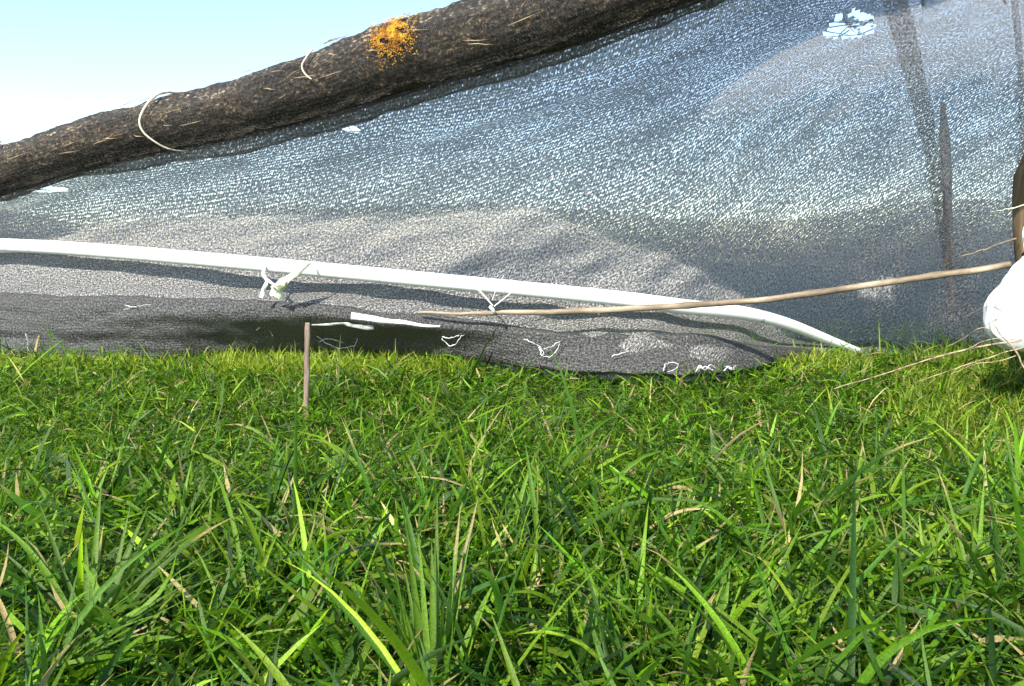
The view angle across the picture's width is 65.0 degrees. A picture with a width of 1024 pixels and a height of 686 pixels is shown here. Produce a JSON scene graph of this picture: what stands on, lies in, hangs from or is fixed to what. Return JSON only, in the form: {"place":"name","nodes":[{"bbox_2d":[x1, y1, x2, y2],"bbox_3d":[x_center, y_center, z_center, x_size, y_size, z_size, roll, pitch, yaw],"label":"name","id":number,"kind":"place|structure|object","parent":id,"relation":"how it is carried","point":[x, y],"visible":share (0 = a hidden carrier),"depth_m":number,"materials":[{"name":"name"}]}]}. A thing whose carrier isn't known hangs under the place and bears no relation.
{"place":"outdoors","nodes":[
{"label":"outdoors","id":0,"kind":"place"},
{"bbox_2d":[0,268,1023,685],"bbox_3d":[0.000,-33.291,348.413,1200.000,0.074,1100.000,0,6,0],"label":"ground","id":1,"kind":"structure","parent":0,"point":[396,656],"depth_m":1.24,"materials":[{"name":"green plant"}]},
{"bbox_2d":[0,482,267,643],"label":"grass tuft","id":2,"kind":"object","parent":1,"relation":"on","point":[139,580],"visible":0.66,"depth_m":0.62,"materials":[{"name":"green plant"}]},
{"bbox_2d":[48,558,221,683],"bbox_3d":[-0.258,0.194,0.550,0.118,0.066,0.099,1,6,10],"label":"grass tuft","id":3,"kind":"object","parent":1,"relation":"on","point":[125,623],"visible":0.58,"depth_m":0.54,"materials":[{"name":"green plant"}]},
{"bbox_2d":[103,445,265,538],"bbox_3d":[-0.328,0.145,0.850,0.184,0.105,0.092,0,6,0],"label":"grass tuft","id":4,"kind":"object","parent":1,"relation":"on","point":[171,515],"visible":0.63,"depth_m":0.84,"materials":[{"name":"green plant"}]},
{"bbox_2d":[303,323,309,424],"bbox_3d":[-0.329,0.078,1.285,0.017,0.222,0.012,0,6,0],"label":"wooden stake","id":5,"kind":"object","parent":1,"relation":"on","point":[307,365],"visible":0.7,"depth_m":1.28,"materials":[{"name":"brown wood"}]},
{"bbox_2d":[355,476,503,685],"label":"grass tuft","id":6,"kind":"object","parent":1,"relation":"on","point":[429,633],"visible":0.79,"depth_m":0.52,"materials":[{"name":"green plant"}]},
{"bbox_2d":[0,0,1023,381],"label":"shade net","id":7,"kind":"object","parent":1,"relation":"on","point":[78,302],"visible":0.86,"depth_m":1.55,"materials":[{"name":"fabric"}]},
{"bbox_2d":[317,336,357,348],"bbox_3d":[-0.342,-0.001,1.587,0.081,0.028,0.025,1,6,5],"label":"string scrap","id":8,"kind":"object","parent":7,"relation":"hanging from","point":[336,340],"visible":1,"depth_m":1.59,"materials":[{"name":"grey fabric"}]},
{"bbox_2d":[0,0,692,194],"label":"fence log","id":9,"kind":"object","parent":7,"relation":"on","point":[375,34],"visible":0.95,"depth_m":1.32,"materials":[{"name":"brown wood"}]},
{"bbox_2d":[138,90,188,151],"bbox_3d":[-0.631,-0.411,1.484,0.107,0.111,0.018,-4,7,-38],"label":"twine tie","id":10,"kind":"object","parent":9,"relation":"attached to","point":[154,96],"visible":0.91,"depth_m":1.46,"materials":[{"name":"white fabric"}]},
{"bbox_2d":[301,48,312,79],"bbox_3d":[-0.337,-0.458,1.320,0.019,0.054,0.018,0,6,0],"label":"twine tie","id":11,"kind":"object","parent":9,"relation":"attached to","point":[308,54],"visible":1,"depth_m":1.32,"materials":[{"name":"white fabric"}]},
{"bbox_2d":[312,312,439,329],"bbox_3d":[-0.248,-0.039,1.450,0.235,0.033,0.025,1,6,6],"label":"plastic sliver","id":12,"kind":"object","parent":7,"relation":"on","point":[358,316],"visible":1,"depth_m":1.44,"materials":[{"name":"white plastic"}]},
{"bbox_2d":[0,238,859,351],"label":"plastic pipe","id":13,"kind":"object","parent":7,"relation":"on","point":[421,279],"visible":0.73,"depth_m":1.52,"materials":[{"name":"white plastic"}]},
{"bbox_2d":[260,261,311,298],"bbox_3d":[-0.431,-0.117,1.492,0.110,0.071,0.049,2,6,22],"label":"film tie","id":14,"kind":"object","parent":13,"relation":"attached to","point":[278,287],"visible":1,"depth_m":1.48,"materials":[{"name":"plastic"}]},
{"bbox_2d":[472,275,520,314],"bbox_3d":[-0.028,-0.088,1.459,0.091,0.071,0.040,0,6,0],"label":"string tie","id":15,"kind":"object","parent":13,"relation":"attached to","point":[492,309],"visible":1,"depth_m":1.45,"materials":[{"name":"white fabric"}]},
{"bbox_2d":[442,335,463,345],"bbox_3d":[-0.107,-0.010,1.519,0.055,0.035,0.015,3,6,26],"label":"string scrap","id":16,"kind":"object","parent":7,"relation":"hanging from","point":[451,337],"visible":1,"depth_m":1.52,"materials":[{"name":"white fabric"}]},
{"bbox_2d":[524,339,559,357],"bbox_3d":[0.054,0.009,1.469,0.068,0.034,0.010,1,6,8],"label":"string scrap","id":17,"kind":"object","parent":7,"relation":"hanging from","point":[544,348],"visible":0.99,"depth_m":1.47,"materials":[{"name":"white fabric"}]},
{"bbox_2d":[695,364,715,371],"bbox_3d":[0.350,0.045,1.453,0.046,0.012,0.007,-2,6,-24],"label":"string scrap","id":18,"kind":"object","parent":7,"relation":"on","point":[703,367],"visible":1,"depth_m":1.45,"materials":[{"name":"white fabric"}]},
{"bbox_2d":[418,261,1011,315],"bbox_3d":[0.316,-0.093,1.407,0.991,0.099,0.053,1,6,12],"label":"dry stick","id":19,"kind":"object","parent":7,"relation":"attached to","point":[940,274],"visible":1,"depth_m":1.40,"materials":[{"name":"brown wood"}]},
{"bbox_2d":[0,308,1023,512],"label":"grass","id":20,"kind":"structure","parent":1,"relation":"on","point":[241,400],"depth_m":1.29,"materials":[{"name":"green plant"}]},
{"bbox_2d":[0,331,1023,473],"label":"fresh grass","id":21,"kind":"structure","parent":20,"relation":"on","point":[239,364],"depth_m":1.52,"materials":[{"name":"green plant"}]},
{"bbox_2d":[834,339,1021,388],"bbox_3d":[0.637,0.033,1.241,0.259,0.086,0.014,1,6,14],"label":"dry stalk","id":22,"kind":"object","parent":20,"relation":"on","point":[1013,341],"visible":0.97,"depth_m":1.24,"materials":[{"name":"beige plant"}]},
{"bbox_2d":[945,327,988,347],"bbox_3d":[0.722,-0.008,1.261,0.073,0.035,0.008,4,7,35],"label":"dry stalk","id":23,"kind":"object","parent":20,"relation":"on","point":[969,334],"visible":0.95,"depth_m":1.26,"materials":[{"name":"beige plant"}]},
{"bbox_2d":[929,336,1007,356],"bbox_3d":[0.689,0.007,1.227,0.114,0.038,0.009,3,6,30],"label":"dry stalk","id":24,"kind":"object","parent":20,"relation":"on","point":[974,345],"visible":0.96,"depth_m":1.21,"materials":[{"name":"beige plant"}]},
{"bbox_2d":[917,346,1023,381],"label":"dry stalk","id":25,"kind":"object","parent":20,"relation":"on","point":[976,361],"visible":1,"depth_m":1.19,"materials":[{"name":"beige plant"}]},
{"bbox_2d":[948,355,1016,375],"bbox_3d":[0.695,0.033,1.186,0.091,0.036,0.004,2,6,17],"label":"dry stalk","id":26,"kind":"object","parent":20,"relation":"on","point":[986,362],"visible":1,"depth_m":1.18,"materials":[{"name":"beige plant"}]},
{"bbox_2d":[1007,339,1023,367],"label":"dry stalk","id":27,"kind":"object","parent":20,"relation":"on","point":[1013,347],"visible":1,"depth_m":1.16,"materials":[{"name":"beige plant"}]},
{"bbox_2d":[992,321,1007,341],"bbox_3d":[0.711,-0.016,1.168,0.025,0.031,0.009,0,6,0],"label":"dry stalk","id":28,"kind":"object","parent":27,"relation":"on","point":[998,331],"visible":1,"depth_m":1.17,"materials":[{"name":"beige plant"}]},
{"bbox_2d":[0,340,1023,685],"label":"clover","id":29,"kind":"object","parent":1,"relation":"on","point":[836,672],"visible":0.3,"depth_m":0.88,"materials":[{"name":"green plant"}]},
{"bbox_2d":[560,519,852,685],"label":"grass tuft","id":30,"kind":"object","parent":1,"relation":"on","point":[718,638],"visible":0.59,"depth_m":0.56,"materials":[{"name":"green plant"}]},
{"bbox_2d":[939,105,956,339],"bbox_3d":[1.130,-0.286,2.078,0.027,0.669,0.088,-2,6,-20],"label":"wooden post","id":31,"kind":"object","parent":1,"relation":"on","point":[945,221],"visible":0.09,"depth_m":2.07,"materials":[{"name":"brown wood"}]},
{"bbox_2d":[892,464,1023,592],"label":"grass tuft","id":32,"kind":"object","parent":1,"relation":"on","point":[975,543],"visible":0.51,"depth_m":0.68,"materials":[{"name":"green plant"}]},
{"bbox_2d":[1012,154,1023,262],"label":"wooden post","id":33,"kind":"object","parent":1,"relation":"on","point":[1018,200],"visible":0.74,"depth_m":1.36,"materials":[{"name":"brown wood"}]},
{"bbox_2d":[983,226,1023,351],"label":"plastic bag","id":34,"kind":"object","parent":33,"relation":"attached to","point":[1006,296],"visible":0.94,"depth_m":1.22,"materials":[{"name":"white plastic"}]},
{"bbox_2d":[959,238,1015,256],"bbox_3d":[0.753,-0.151,1.272,0.007,0.028,0.080,-5,8,-43],"label":"dry stalk","id":35,"kind":"object","parent":34,"relation":"on","point":[990,247],"visible":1,"depth_m":1.27,"materials":[{"name":"beige plant"}]},
{"bbox_2d":[993,204,1023,211],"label":"post string","id":36,"kind":"object","parent":33,"relation":"attached to","point":[1009,208],"visible":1,"depth_m":1.28,"materials":[{"name":"fabric"}]},
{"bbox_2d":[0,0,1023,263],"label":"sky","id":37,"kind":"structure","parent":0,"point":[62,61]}
]}

